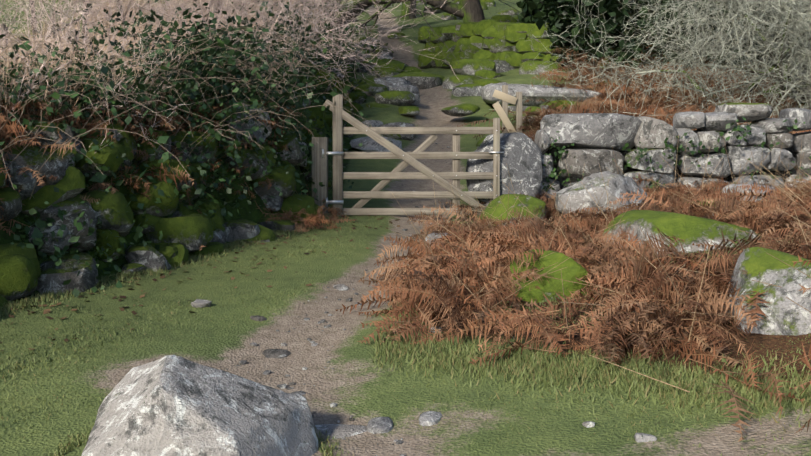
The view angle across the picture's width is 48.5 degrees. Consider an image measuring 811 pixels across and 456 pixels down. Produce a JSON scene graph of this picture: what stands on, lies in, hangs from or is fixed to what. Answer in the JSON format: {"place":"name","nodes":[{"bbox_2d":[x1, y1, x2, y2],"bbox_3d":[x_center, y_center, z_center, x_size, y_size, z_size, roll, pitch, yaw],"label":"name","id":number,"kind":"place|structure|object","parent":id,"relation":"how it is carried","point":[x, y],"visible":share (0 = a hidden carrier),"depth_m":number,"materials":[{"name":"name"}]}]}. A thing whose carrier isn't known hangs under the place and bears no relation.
{"place":"outdoors","nodes":[
{"label":"outdoors","id":0,"kind":"place"},
{"bbox_2d":[0,0,810,455],"bbox_3d":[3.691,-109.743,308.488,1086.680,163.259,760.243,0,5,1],"label":"ground","id":1,"kind":"structure","parent":0,"point":[366,402],"depth_m":6.19,"materials":[{"name":"green plant"}]},
{"bbox_2d":[0,24,149,71],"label":"stock fence posts","id":2,"kind":"object","parent":1,"relation":"on","point":[4,27],"visible":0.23,"depth_m":12.97,"materials":[{"name":"brown wood"}]},
{"bbox_2d":[0,0,341,125],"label":"bushes","id":3,"kind":"object","parent":1,"relation":"on","point":[8,63],"visible":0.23,"depth_m":11.28,"materials":[{"name":"brown plant"}]},
{"bbox_2d":[1,215,414,350],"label":"fallen leaves","id":4,"kind":"object","parent":1,"relation":"on","point":[121,309],"visible":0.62,"depth_m":8.19,"materials":[{"name":"brown plant"}]},
{"bbox_2d":[0,0,466,198],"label":"hedge","id":5,"kind":"object","parent":1,"relation":"on","point":[229,8],"depth_m":10.83,"materials":[{"name":"brown plant"}]},
{"bbox_2d":[0,0,809,108],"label":"tree","id":6,"kind":"object","parent":1,"relation":"on","point":[471,11],"depth_m":27.57,"materials":[{"name":"plant"}]},
{"bbox_2d":[0,0,810,455],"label":"rocks","id":7,"kind":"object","parent":1,"relation":"on","point":[172,406],"visible":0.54,"depth_m":9.20,"materials":[{"name":"stone"}]},
{"bbox_2d":[0,44,810,441],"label":"dead bracken fronds","id":8,"kind":"object","parent":1,"relation":"on","point":[648,271],"visible":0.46,"depth_m":7.31,"materials":[{"name":"brown plant"}]},
{"bbox_2d":[0,0,810,296],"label":"ivy bramble leaves","id":9,"kind":"object","parent":1,"relation":"on","point":[195,95],"visible":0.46,"depth_m":10.09,"materials":[{"name":"green plant"}]},
{"bbox_2d":[0,207,810,455],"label":"turf blades","id":10,"kind":"object","parent":1,"relation":"on","point":[564,363],"visible":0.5,"depth_m":5.47,"materials":[{"name":"green plant"}]},
{"bbox_2d":[312,94,499,216],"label":"field gate","id":11,"kind":"structure","parent":1,"relation":"on","point":[319,168],"depth_m":11.95,"materials":[{"name":"brown wood"}]},
{"bbox_2d":[322,130,503,211],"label":"gate hinges and bolts","id":12,"kind":"object","parent":11,"relation":"attached to","point":[334,201],"visible":0.88,"depth_m":11.92,"materials":[{"name":"grey metal"}]},
{"bbox_2d":[492,85,521,132],"bbox_3d":[1.924,-2.083,17.298,0.584,1.346,0.820,0,5,1],"label":"stile","id":13,"kind":"object","parent":1,"relation":"on","point":[505,97],"visible":0.6,"depth_m":16.91,"materials":[{"name":"brown wood"}]},
{"bbox_2d":[489,0,810,132],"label":"lichen hawthorn twigs","id":14,"kind":"object","parent":1,"relation":"on","point":[800,45],"visible":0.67,"depth_m":17.68,"materials":[{"name":"grey plant"}]},
{"bbox_2d":[516,0,809,71],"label":"evergreen foliage","id":15,"kind":"object","parent":1,"relation":"on","point":[538,12],"visible":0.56,"depth_m":22.85,"materials":[{"name":"green plant"}]}
]}

